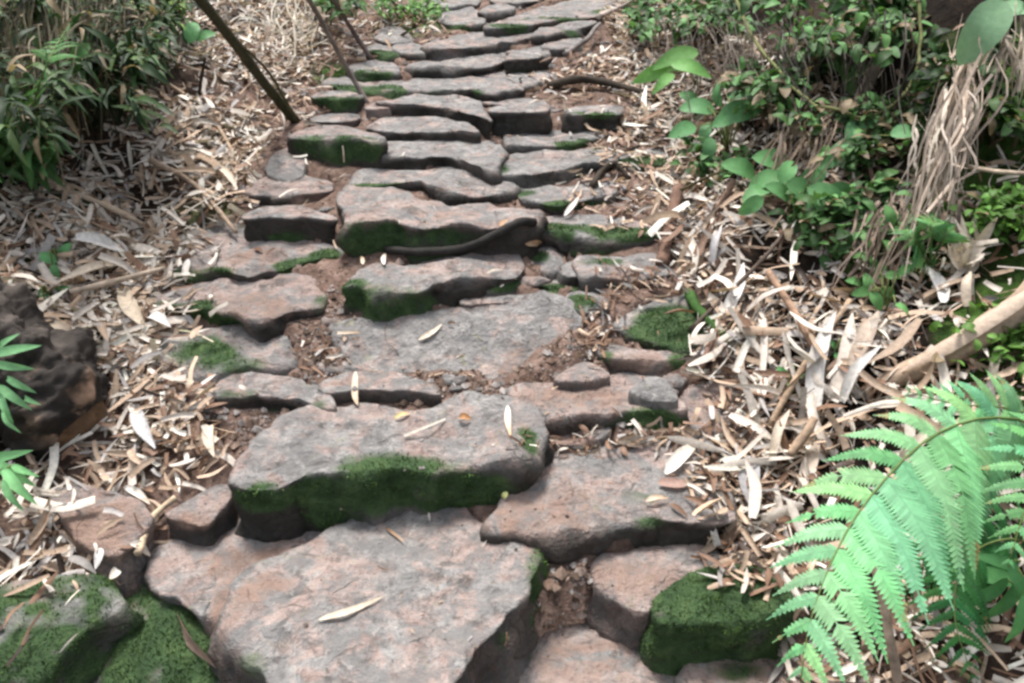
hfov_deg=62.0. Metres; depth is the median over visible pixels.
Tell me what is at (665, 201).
dry leaf
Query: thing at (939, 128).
dead grass clump
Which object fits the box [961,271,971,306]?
bamboo sheath
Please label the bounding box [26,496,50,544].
dry leaf
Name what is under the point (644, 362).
stone step
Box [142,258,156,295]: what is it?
dry leaf
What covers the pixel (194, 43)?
dry leaf
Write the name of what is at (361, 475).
stone step
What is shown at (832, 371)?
bamboo sheath
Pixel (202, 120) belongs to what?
dry leaf
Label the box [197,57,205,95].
upright twig
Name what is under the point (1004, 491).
dry leaf
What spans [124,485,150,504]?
dry leaf
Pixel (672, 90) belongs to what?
dry leaf
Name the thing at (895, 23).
shrub
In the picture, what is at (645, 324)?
stone step
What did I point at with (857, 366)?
bamboo sheath
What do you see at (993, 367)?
bamboo sheath
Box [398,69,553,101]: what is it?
stone step
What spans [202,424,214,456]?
bamboo sheath
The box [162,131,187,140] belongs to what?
dry leaf
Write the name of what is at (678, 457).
dry leaf
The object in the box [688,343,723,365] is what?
bamboo sheath
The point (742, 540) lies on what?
dry leaf
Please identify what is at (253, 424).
soil crumbs
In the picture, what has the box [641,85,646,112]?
dry leaf
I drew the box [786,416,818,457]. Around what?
fallen stick
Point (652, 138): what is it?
dry leaf
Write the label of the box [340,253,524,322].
stone step
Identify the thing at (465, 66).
stone step
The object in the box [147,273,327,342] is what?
stone step
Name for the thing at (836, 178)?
bamboo sheath
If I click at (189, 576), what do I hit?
stone step
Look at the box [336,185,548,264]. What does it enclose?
stone step
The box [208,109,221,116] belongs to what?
dry leaf
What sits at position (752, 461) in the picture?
bamboo sheath
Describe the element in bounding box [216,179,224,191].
dry leaf
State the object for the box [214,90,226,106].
dry leaf
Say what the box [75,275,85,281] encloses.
dry leaf
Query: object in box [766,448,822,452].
bamboo sheath
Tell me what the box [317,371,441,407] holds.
stone step
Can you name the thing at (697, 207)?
bamboo sheath
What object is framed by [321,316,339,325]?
stone
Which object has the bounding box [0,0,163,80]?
shrub
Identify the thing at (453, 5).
stone step
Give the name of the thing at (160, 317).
bamboo sheath
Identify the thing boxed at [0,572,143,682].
mossy rock
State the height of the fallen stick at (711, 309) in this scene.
0.213 m
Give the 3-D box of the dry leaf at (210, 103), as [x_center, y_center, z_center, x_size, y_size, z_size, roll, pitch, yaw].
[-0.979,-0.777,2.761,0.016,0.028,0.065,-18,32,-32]
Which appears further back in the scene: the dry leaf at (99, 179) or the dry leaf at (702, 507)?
the dry leaf at (99, 179)
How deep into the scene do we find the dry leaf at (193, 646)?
1.53 m
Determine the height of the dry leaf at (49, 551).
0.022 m
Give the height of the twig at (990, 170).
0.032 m
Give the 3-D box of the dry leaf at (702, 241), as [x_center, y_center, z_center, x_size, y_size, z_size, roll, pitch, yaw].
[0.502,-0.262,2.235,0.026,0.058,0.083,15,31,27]
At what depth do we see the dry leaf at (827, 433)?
1.77 m
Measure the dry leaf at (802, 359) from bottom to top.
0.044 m
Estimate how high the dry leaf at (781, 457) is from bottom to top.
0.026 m
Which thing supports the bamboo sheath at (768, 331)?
on the leaf litter
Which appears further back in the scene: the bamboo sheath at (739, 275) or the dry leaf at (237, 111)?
the dry leaf at (237, 111)
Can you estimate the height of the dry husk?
0.134 m
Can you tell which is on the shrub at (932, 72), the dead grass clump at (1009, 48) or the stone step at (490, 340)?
the dead grass clump at (1009, 48)
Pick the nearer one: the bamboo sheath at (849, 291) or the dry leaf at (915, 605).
the dry leaf at (915, 605)
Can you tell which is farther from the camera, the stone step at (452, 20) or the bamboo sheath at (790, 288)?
the stone step at (452, 20)
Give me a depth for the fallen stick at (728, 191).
2.33 m
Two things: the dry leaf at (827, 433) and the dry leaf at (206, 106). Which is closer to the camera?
the dry leaf at (827, 433)
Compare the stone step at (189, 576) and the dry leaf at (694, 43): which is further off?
the dry leaf at (694, 43)
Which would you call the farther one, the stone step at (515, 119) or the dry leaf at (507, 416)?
the stone step at (515, 119)
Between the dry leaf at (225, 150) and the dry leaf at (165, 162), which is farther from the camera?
the dry leaf at (225, 150)
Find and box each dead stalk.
[839,62,880,134]
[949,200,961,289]
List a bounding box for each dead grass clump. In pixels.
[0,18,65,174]
[28,0,133,189]
[247,0,325,80]
[643,0,772,148]
[737,91,848,239]
[744,1,923,158]
[829,174,921,309]
[886,14,1007,286]
[897,82,978,218]
[978,1,1023,116]
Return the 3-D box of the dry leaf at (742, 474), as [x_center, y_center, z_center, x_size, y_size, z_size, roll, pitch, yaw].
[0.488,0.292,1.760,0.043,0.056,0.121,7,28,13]
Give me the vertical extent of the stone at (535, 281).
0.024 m
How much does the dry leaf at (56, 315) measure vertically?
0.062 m
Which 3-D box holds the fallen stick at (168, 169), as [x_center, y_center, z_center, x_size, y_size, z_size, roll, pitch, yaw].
[-0.898,-0.427,2.438,0.380,0.156,0.061,19,33,33]
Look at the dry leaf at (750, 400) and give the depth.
1.87 m
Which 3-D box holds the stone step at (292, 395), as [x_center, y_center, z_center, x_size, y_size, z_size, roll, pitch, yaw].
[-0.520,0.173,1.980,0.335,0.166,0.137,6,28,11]
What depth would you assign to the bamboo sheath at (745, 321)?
2.00 m
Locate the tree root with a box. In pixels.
[384,217,536,255]
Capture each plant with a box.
[0,333,41,432]
[0,450,38,510]
[45,11,104,62]
[367,0,449,22]
[631,45,711,94]
[668,77,769,162]
[670,136,757,190]
[721,149,850,226]
[804,232,857,269]
[817,114,915,168]
[825,59,868,97]
[845,256,912,314]
[929,301,1023,379]
[947,553,1023,642]
[955,0,1023,65]
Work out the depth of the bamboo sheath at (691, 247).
2.22 m
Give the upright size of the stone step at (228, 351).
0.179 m
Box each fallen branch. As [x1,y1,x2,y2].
[547,75,680,109]
[562,22,600,56]
[596,0,632,19]
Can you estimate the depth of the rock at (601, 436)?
1.86 m
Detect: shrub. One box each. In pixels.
[0,0,139,168]
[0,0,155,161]
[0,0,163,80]
[0,119,71,191]
[16,22,180,134]
[53,1,186,88]
[119,0,199,45]
[307,0,377,24]
[619,0,661,42]
[623,0,762,47]
[717,29,836,132]
[740,0,902,68]
[766,182,913,272]
[774,81,922,179]
[821,0,932,56]
[826,169,940,260]
[905,21,1023,143]
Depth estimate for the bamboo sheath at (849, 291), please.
1.95 m
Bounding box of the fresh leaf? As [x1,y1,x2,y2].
[501,492,507,498]
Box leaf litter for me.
[0,0,1023,682]
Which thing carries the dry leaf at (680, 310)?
on the leaf litter
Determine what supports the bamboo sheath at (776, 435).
on the leaf litter
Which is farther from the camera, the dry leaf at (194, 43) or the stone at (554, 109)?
the dry leaf at (194, 43)
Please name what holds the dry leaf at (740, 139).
on the leaf litter
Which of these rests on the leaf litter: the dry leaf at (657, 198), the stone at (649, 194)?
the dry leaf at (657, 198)
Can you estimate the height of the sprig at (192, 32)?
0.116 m
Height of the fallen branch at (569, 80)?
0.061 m
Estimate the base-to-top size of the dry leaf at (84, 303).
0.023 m
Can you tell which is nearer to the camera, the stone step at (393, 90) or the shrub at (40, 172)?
the shrub at (40, 172)
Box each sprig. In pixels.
[37,243,70,277]
[38,285,68,309]
[183,22,215,49]
[777,365,803,393]
[830,338,840,358]
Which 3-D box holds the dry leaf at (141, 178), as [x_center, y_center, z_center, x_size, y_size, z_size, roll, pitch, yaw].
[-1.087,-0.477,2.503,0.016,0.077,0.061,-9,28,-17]
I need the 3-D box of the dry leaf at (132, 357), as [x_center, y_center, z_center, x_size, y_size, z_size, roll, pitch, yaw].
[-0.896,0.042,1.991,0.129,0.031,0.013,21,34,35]
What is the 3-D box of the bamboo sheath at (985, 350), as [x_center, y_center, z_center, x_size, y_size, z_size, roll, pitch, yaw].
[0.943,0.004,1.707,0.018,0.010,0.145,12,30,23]
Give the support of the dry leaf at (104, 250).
on the leaf litter
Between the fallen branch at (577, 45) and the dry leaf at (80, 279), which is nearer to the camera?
the dry leaf at (80, 279)
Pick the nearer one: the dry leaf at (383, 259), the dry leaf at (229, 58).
the dry leaf at (383, 259)
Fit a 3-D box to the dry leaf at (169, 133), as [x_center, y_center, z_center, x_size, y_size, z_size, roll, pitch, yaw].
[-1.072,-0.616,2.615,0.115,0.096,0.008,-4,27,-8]
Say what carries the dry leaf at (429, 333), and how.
on the stone step at (490, 340)
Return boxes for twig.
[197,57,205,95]
[337,331,358,333]
[404,418,445,436]
[589,160,631,188]
[692,329,718,384]
[965,164,1023,175]
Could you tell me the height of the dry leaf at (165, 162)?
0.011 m
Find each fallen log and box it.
[861,366,949,393]
[877,281,1023,388]
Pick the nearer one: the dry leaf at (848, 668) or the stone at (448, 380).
the dry leaf at (848, 668)
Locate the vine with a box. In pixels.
[735,0,922,119]
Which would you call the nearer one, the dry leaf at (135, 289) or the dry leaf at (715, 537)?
the dry leaf at (715, 537)
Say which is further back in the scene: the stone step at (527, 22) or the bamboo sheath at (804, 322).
the stone step at (527, 22)
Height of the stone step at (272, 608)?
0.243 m
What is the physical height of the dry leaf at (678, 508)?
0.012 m
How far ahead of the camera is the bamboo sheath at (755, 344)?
1.97 m
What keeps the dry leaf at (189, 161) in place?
on the leaf litter
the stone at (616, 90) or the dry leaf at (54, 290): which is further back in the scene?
the stone at (616, 90)
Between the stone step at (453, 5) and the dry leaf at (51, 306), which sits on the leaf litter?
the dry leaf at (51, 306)
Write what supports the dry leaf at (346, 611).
on the stone step at (272, 608)
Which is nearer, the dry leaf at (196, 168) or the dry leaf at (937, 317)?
the dry leaf at (937, 317)
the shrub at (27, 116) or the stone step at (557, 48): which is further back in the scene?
the stone step at (557, 48)
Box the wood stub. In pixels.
[655,183,683,267]
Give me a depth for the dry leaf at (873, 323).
1.83 m
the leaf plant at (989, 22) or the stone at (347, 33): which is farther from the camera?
the stone at (347, 33)
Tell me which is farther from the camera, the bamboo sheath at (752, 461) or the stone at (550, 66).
the stone at (550, 66)
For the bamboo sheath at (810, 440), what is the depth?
1.80 m
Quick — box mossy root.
[684,288,740,358]
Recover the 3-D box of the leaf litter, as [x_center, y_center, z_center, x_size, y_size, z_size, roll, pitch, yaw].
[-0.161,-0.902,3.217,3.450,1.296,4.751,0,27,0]
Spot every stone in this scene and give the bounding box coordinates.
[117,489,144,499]
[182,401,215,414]
[296,90,309,97]
[318,207,334,213]
[318,362,343,374]
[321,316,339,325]
[326,288,335,292]
[339,31,359,36]
[343,363,366,371]
[438,373,467,385]
[449,385,462,391]
[519,276,552,287]
[547,64,555,69]
[551,105,563,112]
[579,51,595,55]
[594,339,607,346]
[611,88,625,92]
[641,191,657,196]
[662,373,688,390]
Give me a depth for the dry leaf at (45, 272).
2.10 m
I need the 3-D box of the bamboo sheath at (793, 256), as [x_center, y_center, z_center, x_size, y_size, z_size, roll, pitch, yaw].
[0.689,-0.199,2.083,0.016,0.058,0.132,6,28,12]
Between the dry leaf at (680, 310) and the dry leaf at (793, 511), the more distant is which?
the dry leaf at (680, 310)
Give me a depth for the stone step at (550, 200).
2.48 m
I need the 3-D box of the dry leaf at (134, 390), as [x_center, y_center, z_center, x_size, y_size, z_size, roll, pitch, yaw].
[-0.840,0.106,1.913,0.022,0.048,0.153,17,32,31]
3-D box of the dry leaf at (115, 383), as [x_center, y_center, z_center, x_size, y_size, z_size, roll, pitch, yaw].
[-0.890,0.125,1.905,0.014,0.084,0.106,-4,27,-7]
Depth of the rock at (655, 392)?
1.89 m
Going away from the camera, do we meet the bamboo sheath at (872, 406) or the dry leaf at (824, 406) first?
the bamboo sheath at (872, 406)
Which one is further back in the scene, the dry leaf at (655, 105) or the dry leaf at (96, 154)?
the dry leaf at (655, 105)
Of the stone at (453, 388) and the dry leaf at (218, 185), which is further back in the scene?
the dry leaf at (218, 185)
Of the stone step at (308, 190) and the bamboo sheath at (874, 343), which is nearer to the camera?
the bamboo sheath at (874, 343)
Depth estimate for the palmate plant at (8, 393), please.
1.72 m
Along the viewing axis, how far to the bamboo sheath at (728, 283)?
2.11 m
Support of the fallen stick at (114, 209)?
on the leaf litter
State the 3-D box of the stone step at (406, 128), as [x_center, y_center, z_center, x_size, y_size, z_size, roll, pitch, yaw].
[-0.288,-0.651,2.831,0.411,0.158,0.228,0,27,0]
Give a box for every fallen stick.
[23,172,143,225]
[69,266,165,294]
[134,495,176,555]
[148,157,237,233]
[155,78,252,186]
[688,224,790,331]
[713,178,736,212]
[765,269,811,348]
[767,298,852,426]
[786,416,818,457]
[877,601,972,682]
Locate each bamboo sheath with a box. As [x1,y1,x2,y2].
[49,320,70,330]
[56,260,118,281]
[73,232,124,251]
[117,287,145,329]
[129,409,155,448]
[146,311,170,326]
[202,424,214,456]
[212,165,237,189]
[667,436,727,453]
[678,195,717,224]
[682,192,711,201]
[684,180,708,201]
[685,236,698,272]
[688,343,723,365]
[690,331,715,344]
[695,223,740,260]
[703,289,725,312]
[703,465,745,470]
[706,175,737,191]
[707,458,776,472]
[709,227,721,262]
[711,274,737,297]
[711,286,740,291]
[719,429,767,464]
[721,263,745,317]
[726,384,799,401]
[727,306,774,363]
[728,364,753,381]
[728,412,770,438]
[732,322,764,372]
[737,312,750,326]
[742,374,774,395]
[744,325,808,335]
[745,263,799,282]
[745,285,791,312]
[745,460,761,517]
[752,437,813,451]
[764,198,784,202]
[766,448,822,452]
[768,286,807,290]
[769,409,789,456]
[774,418,793,462]
[783,342,825,376]
[784,319,796,327]
[787,356,800,397]
[789,440,826,446]
[790,241,797,279]
[790,311,846,333]
[794,472,819,509]
[798,439,819,493]
[803,370,839,401]
[805,311,835,416]
[808,318,828,359]
[810,409,872,436]
[824,409,853,462]
[825,361,841,378]
[828,312,855,399]
[831,173,853,193]
[832,287,854,296]
[838,345,881,402]
[838,364,885,383]
[843,400,914,417]
[847,311,879,365]
[855,340,907,347]
[858,369,901,396]
[868,317,922,362]
[868,397,946,407]
[885,390,951,406]
[899,426,932,461]
[914,354,936,389]
[926,265,949,301]
[936,354,951,398]
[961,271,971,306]
[982,347,988,356]
[987,341,1001,384]
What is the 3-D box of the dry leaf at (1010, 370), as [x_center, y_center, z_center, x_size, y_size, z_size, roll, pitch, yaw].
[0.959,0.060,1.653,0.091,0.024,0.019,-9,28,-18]
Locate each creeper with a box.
[922,60,1023,149]
[947,181,1023,250]
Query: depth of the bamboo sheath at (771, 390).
1.87 m
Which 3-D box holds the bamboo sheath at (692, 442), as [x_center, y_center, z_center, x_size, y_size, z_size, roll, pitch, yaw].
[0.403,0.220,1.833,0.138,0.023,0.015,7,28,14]
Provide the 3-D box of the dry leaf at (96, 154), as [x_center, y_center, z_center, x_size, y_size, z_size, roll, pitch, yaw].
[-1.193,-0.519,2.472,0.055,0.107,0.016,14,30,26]
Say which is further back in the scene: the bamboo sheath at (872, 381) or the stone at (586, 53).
the stone at (586, 53)
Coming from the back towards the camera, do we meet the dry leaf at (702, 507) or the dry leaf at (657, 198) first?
the dry leaf at (657, 198)
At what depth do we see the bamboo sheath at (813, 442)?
1.76 m
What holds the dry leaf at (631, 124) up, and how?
on the leaf litter
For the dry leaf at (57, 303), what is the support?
on the leaf litter
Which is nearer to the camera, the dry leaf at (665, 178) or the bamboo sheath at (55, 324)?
the bamboo sheath at (55, 324)
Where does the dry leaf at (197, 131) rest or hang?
on the leaf litter
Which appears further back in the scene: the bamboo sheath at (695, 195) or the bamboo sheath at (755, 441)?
the bamboo sheath at (695, 195)
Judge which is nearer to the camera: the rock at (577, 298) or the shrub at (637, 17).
the rock at (577, 298)
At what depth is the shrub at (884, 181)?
2.02 m
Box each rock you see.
[0,277,110,463]
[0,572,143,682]
[50,483,156,598]
[92,583,220,682]
[265,148,306,181]
[367,43,399,62]
[372,26,414,45]
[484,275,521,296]
[531,247,563,279]
[536,280,578,293]
[551,427,611,453]
[557,261,577,285]
[566,291,609,317]
[628,376,677,408]
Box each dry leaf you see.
[1,276,13,280]
[5,264,19,276]
[11,273,38,281]
[13,463,48,506]
[20,233,55,279]
[21,546,67,555]
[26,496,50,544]
[29,496,94,511]
[37,262,68,297]
[38,246,72,257]
[38,288,67,310]
[40,442,58,492]
[44,281,74,292]
[44,313,88,319]
[48,304,97,311]
[49,283,61,296]
[52,302,79,307]
[57,259,99,282]
[59,273,89,299]
[64,284,89,309]
[69,176,117,188]
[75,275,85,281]
[78,297,102,307]
[79,174,103,185]
[84,302,106,320]
[85,449,127,456]
[89,323,122,329]
[90,143,110,177]
[90,248,107,258]
[94,548,103,568]
[96,321,107,340]
[98,252,145,284]
[103,123,130,135]
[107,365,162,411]
[109,567,120,578]
[111,370,118,413]
[118,351,144,374]
[119,235,159,248]
[119,255,155,258]
[121,316,186,329]
[124,251,176,288]
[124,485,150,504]
[128,439,141,485]
[129,243,161,253]
[130,540,149,555]
[131,285,142,295]
[139,164,146,193]
[139,391,167,402]
[140,137,165,162]
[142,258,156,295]
[144,160,184,165]
[144,282,151,302]
[147,263,171,291]
[148,166,157,188]
[150,297,181,311]
[153,109,179,134]
[154,137,183,158]
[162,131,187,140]
[163,125,179,139]
[168,28,204,45]
[173,238,204,246]
[175,166,224,175]
[176,612,215,667]
[178,146,212,154]
[180,127,206,142]
[182,259,189,281]
[184,153,198,179]
[189,118,222,126]
[194,103,210,117]
[195,95,214,98]
[196,153,224,176]
[202,77,206,94]
[204,96,214,107]
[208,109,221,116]
[208,143,226,163]
[210,142,247,157]
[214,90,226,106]
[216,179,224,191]
[222,135,242,143]
[225,51,232,67]
[229,108,251,115]
[281,67,301,77]
[319,596,383,619]
[351,372,357,404]
[381,253,385,263]
[386,527,403,541]
[394,411,409,417]
[419,324,441,339]
[459,413,470,419]
[499,219,507,225]
[504,406,510,435]
[525,240,541,245]
[564,196,578,215]
[614,91,641,97]
[622,123,647,125]
[629,100,665,116]
[639,106,663,121]
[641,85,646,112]
[642,210,687,223]
[646,494,667,500]
[647,119,676,141]
[648,201,690,236]
[649,194,660,224]
[654,172,676,183]
[654,192,668,205]
[656,220,674,228]
[658,88,684,94]
[658,477,686,487]
[663,221,683,241]
[664,308,694,313]
[664,444,695,473]
[670,503,687,516]
[675,220,693,229]
[684,168,699,190]
[688,322,704,343]
[689,37,711,46]
[692,497,723,515]
[693,227,712,255]
[693,372,735,384]
[696,257,728,286]
[705,201,713,226]
[710,528,720,546]
[713,307,735,320]
[719,502,743,548]
[720,191,744,207]
[721,130,752,155]
[721,519,754,547]
[721,529,778,551]
[736,248,744,301]
[738,373,760,423]
[738,455,759,503]
[741,342,759,358]
[745,214,765,232]
[752,213,776,226]
[752,370,803,376]
[756,501,803,529]
[758,318,767,370]
[761,534,801,547]
[766,455,802,460]
[771,330,804,337]
[774,544,788,573]
[781,636,795,680]
[782,330,790,356]
[785,417,808,424]
[786,499,813,547]
[791,387,806,443]
[794,356,830,377]
[805,404,846,415]
[806,293,844,302]
[806,391,838,456]
[809,81,822,93]
[819,540,848,547]
[825,432,852,434]
[832,326,844,333]
[832,651,870,675]
[846,230,892,250]
[856,317,877,334]
[857,260,907,276]
[888,602,929,619]
[892,614,911,636]
[895,402,940,434]
[898,422,914,460]
[901,388,936,396]
[904,189,912,212]
[913,568,923,614]
[928,309,943,321]
[941,257,984,289]
[985,361,1022,378]
[986,381,1001,420]
[996,175,1019,182]
[997,488,1023,494]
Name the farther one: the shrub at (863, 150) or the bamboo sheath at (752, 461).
the shrub at (863, 150)
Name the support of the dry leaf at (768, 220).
on the leaf litter
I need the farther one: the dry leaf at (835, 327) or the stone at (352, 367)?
the stone at (352, 367)
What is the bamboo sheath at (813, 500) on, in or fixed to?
on the leaf litter
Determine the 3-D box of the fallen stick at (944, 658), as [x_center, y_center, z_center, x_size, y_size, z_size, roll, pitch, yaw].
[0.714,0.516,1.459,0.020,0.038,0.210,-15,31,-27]
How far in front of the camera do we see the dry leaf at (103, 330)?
1.99 m
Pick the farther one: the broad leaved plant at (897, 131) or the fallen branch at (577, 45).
the fallen branch at (577, 45)
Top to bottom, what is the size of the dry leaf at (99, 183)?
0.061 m
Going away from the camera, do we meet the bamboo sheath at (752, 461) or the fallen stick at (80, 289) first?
the bamboo sheath at (752, 461)
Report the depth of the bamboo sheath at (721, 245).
2.21 m
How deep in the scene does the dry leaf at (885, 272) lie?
1.95 m
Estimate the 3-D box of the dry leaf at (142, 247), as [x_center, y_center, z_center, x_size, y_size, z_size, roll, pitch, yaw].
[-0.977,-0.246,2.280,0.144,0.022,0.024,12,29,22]
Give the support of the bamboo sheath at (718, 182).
on the leaf litter
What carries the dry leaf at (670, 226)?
on the leaf litter
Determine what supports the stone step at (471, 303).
on the stone step at (490, 340)
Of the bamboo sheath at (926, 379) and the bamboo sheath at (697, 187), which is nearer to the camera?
the bamboo sheath at (926, 379)
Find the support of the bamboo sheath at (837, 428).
on the leaf litter
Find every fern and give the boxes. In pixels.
[0,23,79,160]
[766,370,1023,682]
[889,211,970,279]
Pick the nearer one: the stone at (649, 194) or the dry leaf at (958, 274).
the dry leaf at (958, 274)
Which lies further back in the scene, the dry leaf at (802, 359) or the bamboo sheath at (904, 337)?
the dry leaf at (802, 359)
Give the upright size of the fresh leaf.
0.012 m
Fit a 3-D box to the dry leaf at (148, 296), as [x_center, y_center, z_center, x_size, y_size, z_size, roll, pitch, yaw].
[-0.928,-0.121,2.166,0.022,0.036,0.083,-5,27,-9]
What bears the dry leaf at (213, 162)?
on the leaf litter
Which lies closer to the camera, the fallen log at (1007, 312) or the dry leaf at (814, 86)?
the fallen log at (1007, 312)
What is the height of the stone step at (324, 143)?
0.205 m
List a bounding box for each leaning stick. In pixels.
[194,0,300,123]
[307,0,369,103]
[331,0,373,59]
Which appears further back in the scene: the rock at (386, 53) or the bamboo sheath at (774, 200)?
the rock at (386, 53)
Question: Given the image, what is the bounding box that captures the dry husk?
[947,213,998,273]
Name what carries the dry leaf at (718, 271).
on the leaf litter
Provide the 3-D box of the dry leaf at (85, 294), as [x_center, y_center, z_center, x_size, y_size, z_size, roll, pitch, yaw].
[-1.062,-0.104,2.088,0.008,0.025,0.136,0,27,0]
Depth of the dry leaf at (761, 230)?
2.21 m
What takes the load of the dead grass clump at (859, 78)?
on the leaf litter
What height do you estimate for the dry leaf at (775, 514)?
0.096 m
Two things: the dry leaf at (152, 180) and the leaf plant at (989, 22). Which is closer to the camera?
the leaf plant at (989, 22)
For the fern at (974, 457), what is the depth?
1.19 m
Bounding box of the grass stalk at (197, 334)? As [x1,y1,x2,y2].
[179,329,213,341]
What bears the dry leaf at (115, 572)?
on the mossy rock at (99, 614)
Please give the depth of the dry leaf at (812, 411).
1.80 m
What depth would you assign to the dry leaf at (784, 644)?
1.55 m
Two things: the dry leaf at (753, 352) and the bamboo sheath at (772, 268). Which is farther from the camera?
the bamboo sheath at (772, 268)
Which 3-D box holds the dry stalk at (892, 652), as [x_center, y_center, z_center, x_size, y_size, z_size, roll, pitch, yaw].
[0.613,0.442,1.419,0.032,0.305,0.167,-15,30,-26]
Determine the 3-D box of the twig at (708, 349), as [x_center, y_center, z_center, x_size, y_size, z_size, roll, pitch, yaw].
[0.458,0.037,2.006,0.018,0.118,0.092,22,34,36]
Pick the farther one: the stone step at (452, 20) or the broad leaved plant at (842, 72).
the stone step at (452, 20)
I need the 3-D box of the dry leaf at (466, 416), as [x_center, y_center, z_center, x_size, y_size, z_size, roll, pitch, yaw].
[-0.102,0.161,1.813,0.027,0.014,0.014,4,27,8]
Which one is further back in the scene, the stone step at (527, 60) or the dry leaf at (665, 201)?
the stone step at (527, 60)
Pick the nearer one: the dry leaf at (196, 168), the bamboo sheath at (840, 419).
the bamboo sheath at (840, 419)
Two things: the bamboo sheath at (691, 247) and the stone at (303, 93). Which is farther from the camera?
the stone at (303, 93)
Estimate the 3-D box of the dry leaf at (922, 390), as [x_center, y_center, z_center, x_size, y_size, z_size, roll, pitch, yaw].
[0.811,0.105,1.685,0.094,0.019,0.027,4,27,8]
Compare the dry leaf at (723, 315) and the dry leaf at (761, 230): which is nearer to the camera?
the dry leaf at (723, 315)
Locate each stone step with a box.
[144,519,321,636]
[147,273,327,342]
[153,324,298,382]
[165,484,237,546]
[172,222,344,284]
[207,507,549,682]
[212,372,337,411]
[227,391,553,542]
[241,176,334,205]
[241,205,338,244]
[287,125,388,168]
[310,90,364,113]
[310,113,360,127]
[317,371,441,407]
[320,77,407,99]
[328,290,589,379]
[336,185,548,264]
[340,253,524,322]
[345,60,401,81]
[348,166,521,205]
[365,103,391,118]
[366,116,480,143]
[375,93,492,139]
[382,139,508,185]
[391,42,426,60]
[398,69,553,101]
[404,52,505,78]
[419,32,532,61]
[422,0,480,12]
[437,6,486,31]
[459,294,524,307]
[477,3,515,22]
[479,69,510,77]
[479,441,737,564]
[482,98,550,107]
[483,0,619,36]
[487,102,552,139]
[489,0,543,8]
[501,148,619,187]
[503,130,608,153]
[504,46,552,73]
[506,372,689,435]
[518,181,626,215]
[518,623,675,682]
[530,20,597,45]
[540,38,584,56]
[541,214,660,257]
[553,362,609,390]
[561,105,623,133]
[571,253,669,293]
[585,544,719,650]
[594,345,689,375]
[612,295,709,355]
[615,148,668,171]
[637,563,796,675]
[673,647,876,682]
[679,380,745,448]
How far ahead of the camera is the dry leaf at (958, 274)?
1.82 m
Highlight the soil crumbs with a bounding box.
[63,0,784,672]
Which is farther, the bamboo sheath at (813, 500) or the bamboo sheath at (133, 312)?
the bamboo sheath at (133, 312)
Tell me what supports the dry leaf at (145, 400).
on the leaf litter
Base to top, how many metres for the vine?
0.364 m
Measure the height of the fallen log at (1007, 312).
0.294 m
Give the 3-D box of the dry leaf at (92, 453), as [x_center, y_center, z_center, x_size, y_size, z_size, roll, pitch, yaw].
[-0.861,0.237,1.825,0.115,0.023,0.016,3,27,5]
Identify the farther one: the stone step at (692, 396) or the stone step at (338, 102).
the stone step at (338, 102)
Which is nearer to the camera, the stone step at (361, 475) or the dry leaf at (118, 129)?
the stone step at (361, 475)
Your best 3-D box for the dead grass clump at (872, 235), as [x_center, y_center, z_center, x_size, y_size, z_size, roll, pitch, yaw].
[0.851,-0.227,1.987,0.169,0.240,0.348,10,29,19]
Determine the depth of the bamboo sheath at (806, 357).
1.85 m
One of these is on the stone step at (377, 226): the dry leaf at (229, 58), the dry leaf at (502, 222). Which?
the dry leaf at (502, 222)
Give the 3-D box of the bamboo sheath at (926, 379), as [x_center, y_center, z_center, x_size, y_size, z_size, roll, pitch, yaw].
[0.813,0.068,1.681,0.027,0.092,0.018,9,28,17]
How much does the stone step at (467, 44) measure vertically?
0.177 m
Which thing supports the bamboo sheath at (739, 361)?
on the leaf litter
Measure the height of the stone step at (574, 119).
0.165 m
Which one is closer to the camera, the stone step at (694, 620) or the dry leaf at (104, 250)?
the stone step at (694, 620)
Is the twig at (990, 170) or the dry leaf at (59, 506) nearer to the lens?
the dry leaf at (59, 506)
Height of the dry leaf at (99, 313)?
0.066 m
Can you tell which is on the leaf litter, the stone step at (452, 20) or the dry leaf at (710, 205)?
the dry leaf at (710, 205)
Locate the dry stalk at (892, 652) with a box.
[858,507,902,682]

